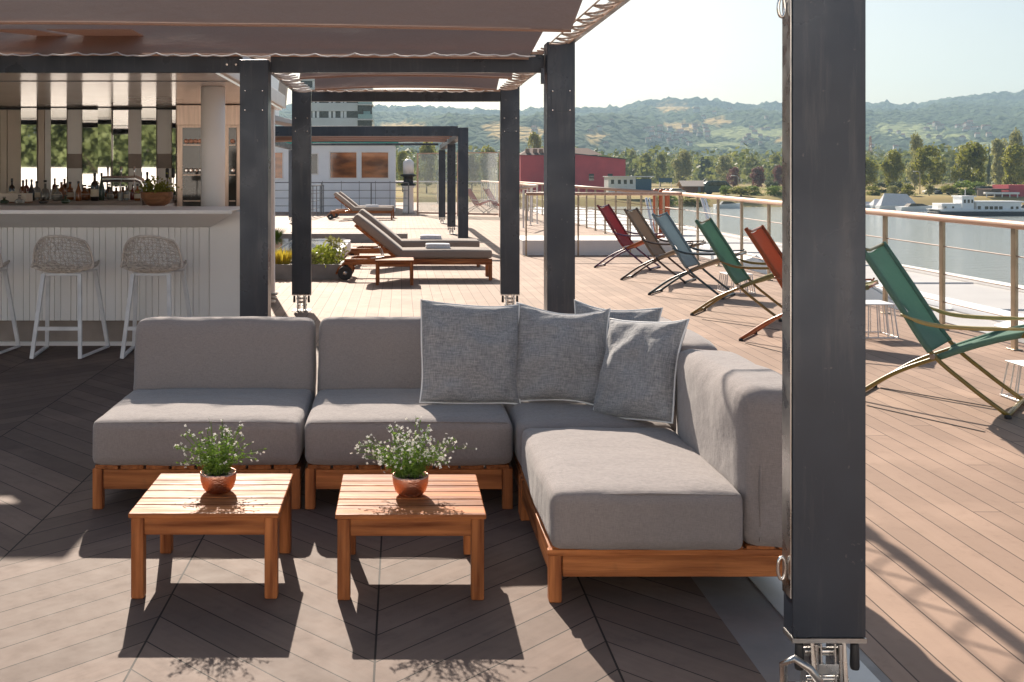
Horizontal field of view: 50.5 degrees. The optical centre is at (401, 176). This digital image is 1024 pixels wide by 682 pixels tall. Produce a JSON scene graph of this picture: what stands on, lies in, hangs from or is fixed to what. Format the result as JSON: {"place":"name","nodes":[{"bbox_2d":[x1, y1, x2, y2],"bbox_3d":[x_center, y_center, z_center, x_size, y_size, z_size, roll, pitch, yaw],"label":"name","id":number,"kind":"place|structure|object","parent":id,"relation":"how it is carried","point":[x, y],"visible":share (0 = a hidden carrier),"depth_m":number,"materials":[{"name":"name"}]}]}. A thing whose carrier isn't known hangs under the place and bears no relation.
{"place":"outdoors","nodes":[
{"label":"outdoors","id":0,"kind":"place"},
{"bbox_2d":[0,193,32,202],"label":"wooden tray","id":1,"kind":"object","parent":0,"point":[13,197],"visible":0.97,"depth_m":11.49,"materials":[{"name":"brown wood"}]},
{"bbox_2d":[275,239,350,258],"bbox_3d":[-1.925,1.335,18.600,1.950,0.330,3.400,0,0,0],"label":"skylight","id":2,"kind":"object","parent":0,"point":[283,243],"visible":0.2,"depth_m":18.72,"materials":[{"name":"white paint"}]},
{"bbox_2d":[0,346,765,681],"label":"chevron deck","id":3,"kind":"structure","parent":0,"point":[206,610],"depth_m":3.79,"materials":[{"name":"brown wood"}]},
{"bbox_2d":[0,253,20,353],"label":"bar stool","id":4,"kind":"object","parent":3,"relation":"on","point":[10,300],"visible":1,"depth_m":9.25,"materials":[{"name":"white metal"}]},
{"bbox_2d":[29,235,109,358],"bbox_3d":[-2.815,0.984,9.060,0.564,1.009,0.608,0,0,0],"label":"bar stool","id":5,"kind":"object","parent":3,"relation":"on","point":[52,267],"visible":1,"depth_m":8.87,"materials":[{"name":"white metal"}]},
{"bbox_2d":[0,206,239,345],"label":"bar counter","id":6,"kind":"object","parent":3,"relation":"on","point":[206,239],"visible":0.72,"depth_m":9.50,"materials":[{"name":"white paint"}]},
{"bbox_2d":[102,166,146,204],"bbox_3d":[-2.715,0.094,10.561,0.438,0.381,0.108,0,0,0],"label":"beer tap","id":7,"kind":"object","parent":6,"relation":"on","point":[121,178],"visible":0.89,"depth_m":10.55,"materials":[{"name":"silver metal"}]},
{"bbox_2d":[129,173,181,205],"bbox_3d":[-2.340,0.123,10.321,0.467,0.321,0.377,0,0,0],"label":"herb bowl","id":8,"kind":"object","parent":6,"relation":"on","point":[159,194],"visible":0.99,"depth_m":10.25,"materials":[{"name":"brown wood"}]},
{"bbox_2d":[201,86,224,205],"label":"round column","id":9,"kind":"structure","parent":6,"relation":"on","point":[212,145],"depth_m":10.25,"materials":[{"name":"white paint"}]},
{"bbox_2d":[120,235,191,358],"bbox_3d":[-2.070,0.984,9.060,0.564,1.009,0.608,0,0,2],"label":"bar stool","id":10,"kind":"object","parent":3,"relation":"on","point":[141,268],"visible":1,"depth_m":8.88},
{"bbox_2d":[92,316,316,508],"bbox_3d":[-0.921,1.118,5.329,0.946,0.764,1.068,0,0,0],"label":"sofa module","id":11,"kind":"object","parent":3,"relation":"on","point":[254,376],"visible":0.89,"depth_m":5.22,"materials":[{"name":"grey fabric"}]},
{"bbox_2d":[128,474,292,598],"bbox_3d":[-0.699,1.346,4.059,0.534,0.308,0.515,0,0,0],"label":"coffee table","id":12,"kind":"object","parent":3,"relation":"on","point":[166,507],"visible":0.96,"depth_m":3.84,"materials":[{"name":"brown wood"}]},
{"bbox_2d":[173,417,265,493],"bbox_3d":[-0.694,1.055,4.066,0.361,0.274,0.315,0,0,0],"label":"potted plant","id":13,"kind":"object","parent":12,"relation":"on","point":[217,476],"visible":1,"depth_m":4.03,"materials":[{"name":"green plant"}]},
{"bbox_2d":[305,317,512,508],"bbox_3d":[0.035,1.120,5.329,0.947,0.761,1.068,0,0,0],"label":"sofa module","id":14,"kind":"object","parent":3,"relation":"on","point":[369,374],"visible":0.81,"depth_m":4.89,"materials":[{"name":"grey fabric"}]},
{"bbox_2d":[419,299,520,404],"bbox_3d":[0.335,0.851,5.204,0.495,0.499,0.192,3,-17,-6],"label":"pillow","id":15,"kind":"object","parent":14,"relation":"on","point":[469,354],"visible":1,"depth_m":5.13,"materials":[{"name":"fabric"}]},
{"bbox_2d":[335,474,485,599],"bbox_3d":[0.034,1.346,4.046,0.534,0.308,0.515,0,0,0],"label":"coffee table","id":16,"kind":"object","parent":3,"relation":"on","point":[441,505],"visible":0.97,"depth_m":3.81,"materials":[{"name":"brown wood"}]},
{"bbox_2d":[355,416,476,497],"bbox_3d":[0.037,1.048,4.012,0.336,0.288,0.401,0,0,-44],"label":"potted plant","id":17,"kind":"object","parent":16,"relation":"on","point":[410,480],"visible":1,"depth_m":4.00,"materials":[{"name":"green plant"}]},
{"bbox_2d":[0,0,866,681],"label":"pergola","id":18,"kind":"object","parent":3,"relation":"on","point":[822,560],"visible":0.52,"depth_m":6.26,"materials":[{"name":"paint"}]},
{"bbox_2d":[0,29,142,35],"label":"shade sail","id":19,"kind":"object","parent":18,"relation":"attached to","point":[107,32],"visible":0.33,"depth_m":8.22,"materials":[{"name":"brown fabric"}]},
{"bbox_2d":[504,316,718,514],"bbox_3d":[0.981,1.114,5.289,0.933,0.772,1.139,0,0,0],"label":"corner sofa module","id":20,"kind":"object","parent":3,"relation":"on","point":[546,414],"visible":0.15,"depth_m":4.84,"materials":[{"name":"grey fabric"}]},
{"bbox_2d":[516,302,610,405],"bbox_3d":[0.766,0.861,5.193,0.465,0.493,0.198,1,-19,17],"label":"pillow","id":21,"kind":"object","parent":20,"relation":"on","point":[560,356],"visible":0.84,"depth_m":5.13,"materials":[{"name":"fabric"}]},
{"bbox_2d":[574,299,662,329],"bbox_3d":[1.069,0.869,5.427,0.457,0.469,0.193,4,-10,22],"label":"pillow","id":22,"kind":"object","parent":20,"relation":"on","point":[650,315],"visible":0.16,"depth_m":5.41,"materials":[{"name":"fabric"}]},
{"bbox_2d":[593,318,689,423],"bbox_3d":[1.079,0.868,4.853,0.199,0.467,0.489,23,-18,-30],"label":"pillow","id":23,"kind":"object","parent":20,"relation":"on","point":[637,378],"visible":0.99,"depth_m":4.75,"materials":[{"name":"fabric"}]},
{"bbox_2d":[520,347,781,602],"bbox_3d":[0.995,1.115,4.228,0.963,0.770,1.018,0,0,0],"label":"sofa module","id":24,"kind":"object","parent":3,"relation":"on","point":[697,492],"visible":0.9,"depth_m":3.78,"materials":[{"name":"grey fabric"}]},
{"bbox_2d":[271,202,524,345],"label":"board deck","id":25,"kind":"structure","parent":0,"point":[361,293],"depth_m":14.77,"materials":[{"name":"beige wood"}]},
{"bbox_2d":[0,199,176,205],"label":"back counter","id":26,"kind":"object","parent":25,"relation":"on","point":[106,202],"visible":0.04,"depth_m":12.05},
{"bbox_2d":[91,173,98,200],"bbox_3d":[-3.518,0.119,12.348,0.092,0.321,0.092,0,0,33],"label":"bottle","id":27,"kind":"object","parent":26,"relation":"on","point":[94,190],"visible":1,"depth_m":12.31,"materials":[{"name":"glass"}]},
{"bbox_2d":[0,107,176,198],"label":"bar back wall","id":28,"kind":"structure","parent":25,"relation":"on","point":[53,146],"depth_m":13.40,"materials":[{"name":"mirror"}]},
{"bbox_2d":[0,73,284,109],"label":"bar roof","id":29,"kind":"structure","parent":28,"relation":"on","point":[95,89],"depth_m":10.65,"materials":[{"name":"white paint"}]},
{"bbox_2d":[176,105,239,205],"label":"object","id":30,"kind":"object","parent":25,"relation":"on","point":[188,120],"visible":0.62,"depth_m":12.84,"materials":[{"name":"wood"}]},
{"bbox_2d":[182,128,200,205],"bbox_3d":[-2.453,0.359,12.832,0.316,1.881,0.059,0,0,0],"label":"glass door","id":31,"kind":"structure","parent":30,"relation":"in","point":[191,137],"depth_m":12.84,"materials":[{"name":"glass"}]},
{"bbox_2d":[229,128,236,205],"bbox_3d":[-2.014,0.359,12.832,0.092,1.881,0.059,0,0,0],"label":"glass door","id":32,"kind":"structure","parent":30,"relation":"in","point":[232,131],"depth_m":12.84,"materials":[{"name":"glass"}]},
{"bbox_2d":[271,108,274,291],"bbox_3d":[-1.660,0.320,13.610,0.120,2.360,0.120,0,0,0],"label":"white post","id":33,"kind":"object","parent":25,"relation":"on","point":[272,199],"visible":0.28,"depth_m":13.55,"materials":[{"name":"metal"}]},
{"bbox_2d":[275,260,343,279],"bbox_3d":[-1.730,1.390,15.995,1.740,0.220,0.790,0,0,0],"label":"planter","id":34,"kind":"object","parent":25,"relation":"on","point":[320,271],"visible":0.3,"depth_m":15.60,"materials":[{"name":"grey concrete"}]},
{"bbox_2d":[275,247,291,263],"bbox_3d":[-1.746,1.178,15.956,0.555,0.286,0.569,0,0,43],"label":"grass tuft","id":35,"kind":"object","parent":34,"relation":"on","point":[281,257],"visible":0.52,"depth_m":15.84,"materials":[{"name":"yellow plant"}]},
{"bbox_2d":[312,243,344,267],"bbox_3d":[-1.100,1.178,15.946,0.688,0.381,0.772,0,0,36],"label":"shrub","id":36,"kind":"object","parent":34,"relation":"on","point":[328,255],"visible":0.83,"depth_m":15.88,"materials":[{"name":"green plant"}]},
{"bbox_2d":[318,235,348,263],"bbox_3d":[-1.007,1.111,16.186,0.641,0.462,0.582,0,0,20],"label":"shrub","id":37,"kind":"object","parent":34,"relation":"on","point":[335,245],"visible":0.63,"depth_m":16.14,"materials":[{"name":"green plant"}]},
{"bbox_2d":[275,142,398,211],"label":"deck cabin","id":38,"kind":"object","parent":25,"relation":"on","point":[353,163],"visible":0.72,"depth_m":45.36,"materials":[{"name":"white paint"}]},
{"bbox_2d":[275,152,283,178],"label":"window","id":39,"kind":"structure","parent":38,"relation":"in","point":[279,156],"depth_m":45.41,"materials":[{"name":"brown glass"}]},
{"bbox_2d":[329,151,357,178],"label":"window","id":40,"kind":"structure","parent":38,"relation":"in","point":[342,164],"depth_m":45.41,"materials":[{"name":"brown glass"}]},
{"bbox_2d":[360,151,388,178],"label":"window","id":41,"kind":"structure","parent":38,"relation":"in","point":[373,164],"depth_m":45.41,"materials":[{"name":"brown glass"}]},
{"bbox_2d":[275,182,409,213],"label":"deck railing","id":42,"kind":"object","parent":25,"relation":"on","point":[371,190],"visible":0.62,"depth_m":43.19,"materials":[{"name":"grey metal"}]},
{"bbox_2d":[280,233,407,241],"bbox_3d":[-2.025,1.400,24.550,4.350,0.200,0.300,0,0,0],"label":"deck upstand","id":43,"kind":"object","parent":25,"relation":"on","point":[357,237],"visible":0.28,"depth_m":24.40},
{"bbox_2d":[327,192,392,219],"bbox_3d":[-1.430,1.024,37.224,2.272,0.952,0.743,0,0,0],"label":"sun lounger","id":44,"kind":"object","parent":25,"relation":"on","point":[352,208],"visible":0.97,"depth_m":36.92,"materials":[{"name":"brown wood"}]},
{"bbox_2d":[275,126,467,237],"bbox_3d":[-1.090,0.220,28.625,5.022,2.560,11.880,0,0,0],"label":"pergola","id":45,"kind":"object","parent":25,"relation":"on","point":[449,137],"visible":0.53,"depth_m":24.39,"materials":[{"name":"paint"}]},
{"bbox_2d":[375,257,413,284],"bbox_3d":[-0.090,1.326,15.029,0.534,0.348,0.515,0,0,0],"label":"side table","id":46,"kind":"object","parent":25,"relation":"on","point":[394,261],"visible":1,"depth_m":14.79,"materials":[{"name":"brown wood"}]},
{"bbox_2d":[249,39,567,311],"bbox_3d":[0.052,0.129,10.171,2.536,2.742,3.842,0,0,0],"label":"pergola","id":47,"kind":"object","parent":25,"relation":"on","point":[482,85],"visible":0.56,"depth_m":11.96,"materials":[{"name":"paint"}]},
{"bbox_2d":[400,159,416,212],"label":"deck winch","id":48,"kind":"object","parent":25,"relation":"on","point":[408,174],"visible":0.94,"depth_m":43.82,"materials":[{"name":"white paint"}]},
{"bbox_2d":[344,209,479,266],"bbox_3d":[0.170,1.024,18.075,2.272,0.952,0.743,0,0,0],"label":"sun lounger","id":49,"kind":"object","parent":25,"relation":"on","point":[416,242],"visible":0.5,"depth_m":17.77,"materials":[{"name":"grey fabric"}]},
{"bbox_2d":[335,213,491,279],"bbox_3d":[0.185,1.024,15.825,2.272,0.952,0.743,0,0,0],"label":"sun lounger","id":50,"kind":"object","parent":25,"relation":"on","point":[384,241],"visible":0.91,"depth_m":15.52,"materials":[{"name":"grey fabric"}]},
{"bbox_2d":[417,153,456,214],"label":"glass screen","id":51,"kind":"object","parent":25,"relation":"on","point":[418,212],"visible":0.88,"depth_m":41.46,"materials":[{"name":"white"}]},
{"bbox_3d":[-7.850,-1.500,22.500,8.300,6.000,15.000,0,0,0],"label":"ship superstructure","id":52,"kind":"object","parent":25,"relation":"on","visible":0},
{"bbox_2d":[243,57,291,125],"bbox_3d":[-3.050,-2.411,25.250,1.700,2.578,3.500,0,0,0],"label":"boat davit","id":53,"kind":"object","parent":52,"relation":"attached to","point":[279,86],"visible":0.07,"depth_m":23.90,"materials":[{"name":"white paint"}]},
{"bbox_2d":[520,148,626,192],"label":"red building","id":54,"kind":"structure","parent":0,"point":[592,168],"depth_m":249.48,"materials":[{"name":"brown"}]},
{"bbox_2d":[275,89,1023,206],"bbox_3d":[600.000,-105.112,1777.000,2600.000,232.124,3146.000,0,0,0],"label":"hills","id":55,"kind":"structure","parent":0,"point":[1001,113],"depth_m":1538.61,"materials":[{"name":"green plant"}]},
{"bbox_2d":[299,76,373,125],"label":"apartment block","id":56,"kind":"structure","parent":55,"relation":"on","point":[342,113],"depth_m":201.60,"materials":[{"name":"white concrete"}]},
{"bbox_2d":[396,150,407,191],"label":"tree","id":57,"kind":"object","parent":55,"relation":"on","point":[401,156],"visible":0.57,"depth_m":277.01,"materials":[{"name":"green plant"}]},
{"bbox_2d":[415,142,437,191],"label":"tree","id":58,"kind":"object","parent":55,"relation":"on","point":[428,168],"visible":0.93,"depth_m":251.28,"materials":[{"name":"green plant"}]},
{"bbox_2d":[468,153,480,190],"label":"tree","id":59,"kind":"object","parent":55,"relation":"on","point":[474,168],"visible":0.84,"depth_m":301.59,"materials":[{"name":"green plant"}]},
{"bbox_2d":[479,145,498,187],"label":"tree","id":60,"kind":"object","parent":55,"relation":"on","point":[487,161],"visible":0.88,"depth_m":326.49,"materials":[{"name":"green plant"}]},
{"bbox_2d":[526,131,542,148],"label":"tree","id":61,"kind":"object","parent":55,"relation":"on","point":[535,137],"visible":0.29,"depth_m":301.47,"materials":[{"name":"green plant"}]},
{"bbox_2d":[638,152,653,178],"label":"tree","id":62,"kind":"object","parent":55,"relation":"on","point":[648,156],"visible":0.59,"depth_m":414.90,"materials":[{"name":"green plant"}]},
{"bbox_2d":[654,154,667,186],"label":"tree","id":63,"kind":"object","parent":55,"relation":"on","point":[661,157],"visible":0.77,"depth_m":415.05,"materials":[{"name":"green plant"}]},
{"bbox_2d":[670,149,692,182],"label":"tree","id":64,"kind":"object","parent":55,"relation":"on","point":[682,168],"visible":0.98,"depth_m":388.78,"materials":[{"name":"green plant"}]},
{"bbox_2d":[676,181,703,192],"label":"wooden hut","id":65,"kind":"object","parent":55,"relation":"on","point":[692,186],"visible":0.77,"depth_m":239.40,"materials":[{"name":"brown wood"}]},
{"bbox_2d":[697,157,713,181],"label":"tree","id":66,"kind":"object","parent":55,"relation":"on","point":[707,162],"visible":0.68,"depth_m":452.81,"materials":[{"name":"green plant"}]},
{"bbox_2d":[396,142,1023,186],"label":"distant wood","id":67,"kind":"object","parent":55,"relation":"on","point":[740,159],"visible":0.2,"depth_m":429.18,"materials":[{"name":"green plant"}]},
{"bbox_2d":[703,181,734,193],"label":"van","id":68,"kind":"object","parent":55,"relation":"on","point":[710,187],"visible":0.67,"depth_m":238.40,"materials":[{"name":"metal"}]},
{"bbox_2d":[714,155,738,181],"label":"tree","id":69,"kind":"object","parent":55,"relation":"on","point":[723,167],"visible":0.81,"depth_m":389.44,"materials":[{"name":"green plant"}]},
{"bbox_2d":[725,167,739,186],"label":"tree","id":70,"kind":"object","parent":55,"relation":"on","point":[735,171],"visible":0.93,"depth_m":314.25,"materials":[{"name":"purple plant"}]},
{"bbox_2d":[750,166,765,188],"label":"tree","id":71,"kind":"object","parent":55,"relation":"on","point":[758,172],"visible":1,"depth_m":314.31,"materials":[{"name":"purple plant"}]},
{"bbox_2d":[866,157,879,186],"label":"tree","id":72,"kind":"object","parent":55,"relation":"on","point":[871,179],"visible":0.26,"depth_m":263.20,"materials":[{"name":"green plant"}]},
{"bbox_2d":[880,149,905,188],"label":"tree","id":73,"kind":"object","parent":55,"relation":"on","point":[894,168],"visible":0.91,"depth_m":251.01,"materials":[{"name":"green plant"}]},
{"bbox_2d":[904,131,924,189],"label":"tree","id":74,"kind":"object","parent":55,"relation":"on","point":[916,139],"visible":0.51,"depth_m":314.14,"materials":[{"name":"green plant"}]},
{"bbox_2d":[911,144,946,186],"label":"tree","id":75,"kind":"object","parent":55,"relation":"on","point":[924,162],"visible":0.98,"depth_m":245.22,"materials":[{"name":"green plant"}]},
{"bbox_2d":[949,140,988,189],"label":"tree","id":76,"kind":"object","parent":55,"relation":"on","point":[974,153],"visible":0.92,"depth_m":237.90,"materials":[{"name":"green plant"}]},
{"bbox_2d":[990,138,1010,184],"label":"tree","id":77,"kind":"object","parent":55,"relation":"on","point":[997,169],"visible":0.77,"depth_m":314.05,"materials":[{"name":"green plant"}]},
{"bbox_2d":[998,143,1023,184],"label":"tree","id":78,"kind":"object","parent":55,"relation":"on","point":[1014,154],"visible":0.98,"depth_m":251.27,"materials":[{"name":"green plant"}]},
{"bbox_2d":[1008,127,1023,184],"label":"tree","id":79,"kind":"object","parent":55,"relation":"on","point":[1016,137],"visible":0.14,"depth_m":326.42,"materials":[{"name":"green plant"}]},
{"bbox_2d":[286,0,1023,110],"label":"sky","id":80,"kind":"structure","parent":0,"point":[917,51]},
{"bbox_2d":[396,194,976,198],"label":"bank verge","id":81,"kind":"structure","parent":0,"point":[709,194],"depth_m":234.10,"materials":[{"name":"green plant"}]},
{"bbox_2d":[603,176,653,191],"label":"harbour shed","id":82,"kind":"structure","parent":81,"relation":"on","point":[628,182],"depth_m":233.10,"materials":[{"name":"white paint"}]},
{"bbox_2d":[952,180,974,195],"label":"bush","id":83,"kind":"object","parent":81,"relation":"on","point":[963,184],"visible":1,"depth_m":224.01,"materials":[{"name":"green plant"}]},
{"bbox_2d":[971,185,1023,197],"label":"riverside pavilion","id":84,"kind":"structure","parent":81,"relation":"on","point":[1017,191],"depth_m":217.13,"materials":[{"name":"tile"}]},
{"bbox_2d":[427,202,1023,681],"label":"board deck","id":85,"kind":"structure","parent":0,"point":[945,550],"depth_m":5.54,"materials":[{"name":"brown wood"}]},
{"bbox_2d":[468,188,489,212],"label":"deck chair","id":86,"kind":"object","parent":85,"relation":"on","point":[474,200],"visible":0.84,"depth_m":43.39,"materials":[{"name":"brown fabric"}]},
{"bbox_2d":[481,180,538,227],"bbox_3d":[4.241,0.855,43.978,1.027,1.290,28.152,0,0,2],"label":"deck railing","id":87,"kind":"object","parent":85,"relation":"on","point":[527,186],"visible":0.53,"depth_m":35.31,"materials":[{"name":"white metal"}]},
{"bbox_2d":[520,181,657,234],"bbox_3d":[5.428,0.855,41.150,0.136,1.290,37.821,0,0,0],"label":"deck railing","id":88,"kind":"object","parent":85,"relation":"on","point":[619,190],"visible":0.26,"depth_m":28.17,"materials":[{"name":"beige metal"}]},
{"bbox_2d":[520,236,672,255],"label":"deck kerb","id":89,"kind":"structure","parent":85,"relation":"on","point":[590,248],"depth_m":20.35,"materials":[{"name":"white paint"}]},
{"bbox_2d":[523,192,682,255],"bbox_3d":[3.815,0.900,20.200,3.050,1.200,0.080,0,0,0],"label":"deck railing","id":90,"kind":"object","parent":85,"relation":"on","point":[613,193],"visible":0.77,"depth_m":20.18,"materials":[{"name":"beige metal"}]},
{"bbox_2d":[594,204,664,269],"bbox_3d":[3.772,0.980,17.606,1.108,1.041,0.669,0,0,28],"label":"deck chair","id":91,"kind":"object","parent":85,"relation":"on","point":[622,236],"visible":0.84,"depth_m":17.76,"materials":[{"name":"red fabric"}]},
{"bbox_2d":[620,208,705,283],"bbox_3d":[3.777,0.980,15.496,1.108,1.041,0.669,0,0,29],"label":"deck chair","id":92,"kind":"object","parent":85,"relation":"on","point":[643,230],"visible":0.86,"depth_m":15.63,"materials":[{"name":"brown fabric"}]},
{"bbox_2d":[648,212,746,299],"bbox_3d":[3.727,0.980,13.535,1.108,1.041,0.669,0,0,30],"label":"deck chair","id":93,"kind":"object","parent":85,"relation":"on","point":[685,254],"visible":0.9,"depth_m":13.66,"materials":[{"name":"blue fabric"}]},
{"bbox_2d":[690,218,781,321],"bbox_3d":[3.727,0.980,11.545,1.108,1.041,0.669,0,0,30],"label":"deck chair","id":94,"kind":"object","parent":85,"relation":"on","point":[723,251],"visible":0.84,"depth_m":11.69,"materials":[{"name":"green fabric"}]},
{"bbox_2d":[717,272,755,293],"bbox_3d":[4.330,1.374,13.900,0.386,0.248,0.384,0,0,0],"label":"side table","id":95,"kind":"object","parent":85,"relation":"on","point":[726,283],"visible":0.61,"depth_m":13.84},
{"bbox_2d":[739,225,878,340],"bbox_3d":[3.686,0.980,9.734,1.108,1.041,0.669,0,0,32],"label":"deck chair","id":96,"kind":"object","parent":85,"relation":"on","point":[765,245],"visible":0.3,"depth_m":10.00,"materials":[{"name":"red fabric"}]},
{"bbox_2d":[662,191,1023,350],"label":"deck railing","id":97,"kind":"object","parent":85,"relation":"on","point":[1013,226],"visible":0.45,"depth_m":10.55,"materials":[{"name":"beige metal"}]},
{"bbox_2d":[866,300,898,338],"bbox_3d":[4.400,1.339,10.100,0.386,0.318,0.384,0,0,0],"label":"side table","id":98,"kind":"object","parent":85,"relation":"on","point":[876,303],"visible":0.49,"depth_m":9.97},
{"bbox_2d":[866,241,1023,418],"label":"deck chair","id":99,"kind":"object","parent":85,"relation":"on","point":[927,328],"visible":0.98,"depth_m":7.18,"materials":[{"name":"green fabric"}]},
{"bbox_2d":[1000,360,1023,403],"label":"side table","id":100,"kind":"object","parent":85,"relation":"on","point":[1020,363],"visible":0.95,"depth_m":7.26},
{"bbox_2d":[521,206,1023,285],"bbox_3d":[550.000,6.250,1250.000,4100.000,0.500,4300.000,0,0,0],"label":"river water","id":101,"kind":"structure","parent":0,"point":[990,266],"depth_m":105.42,"materials":[{"name":"grey liquid"}]},
{"bbox_2d":[529,207,1023,332],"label":"side vessel","id":102,"kind":"object","parent":101,"relation":"on","point":[989,297],"visible":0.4,"depth_m":19.26,"materials":[{"name":"white paint"}]},
{"bbox_2d":[737,253,771,273],"bbox_3d":[6.500,1.696,19.500,1.000,0.608,1.000,0,0,0],"label":"roof hatch","id":103,"kind":"object","parent":102,"relation":"on","point":[748,258],"visible":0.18,"depth_m":19.00,"materials":[{"name":"white paint"}]},
{"bbox_2d":[866,281,907,311],"bbox_3d":[6.500,1.696,15.100,1.000,0.608,1.000,0,0,0],"label":"roof hatch","id":104,"kind":"object","parent":102,"relation":"on","point":[874,293],"visible":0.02,"depth_m":14.60,"materials":[{"name":"white paint"}]},
{"bbox_2d":[895,203,931,210],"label":"moored boat","id":105,"kind":"object","parent":101,"relation":"on","point":[914,207],"visible":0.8,"depth_m":184.48,"materials":[{"name":"white glass"}]},
{"bbox_2d":[926,196,1023,215],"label":"houseboat","id":106,"kind":"object","parent":101,"relation":"on","point":[964,206],"visible":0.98,"depth_m":163.43,"materials":[{"name":"white metal"}]},
{"bbox_2d":[691,577,891,681],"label":"deck border","id":107,"kind":"object","parent":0,"point":[750,616],"depth_m":3.60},
{"bbox_2d":[749,577,879,681],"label":"drain strip","id":108,"kind":"object","parent":107,"relation":"on","point":[770,589],"depth_m":3.78,"materials":[{"name":"metal"}]},
{"bbox_2d":[875,193,914,209],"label":"boat","id":109,"kind":"object","parent":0,"point":[889,201],"visible":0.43,"depth_m":190.99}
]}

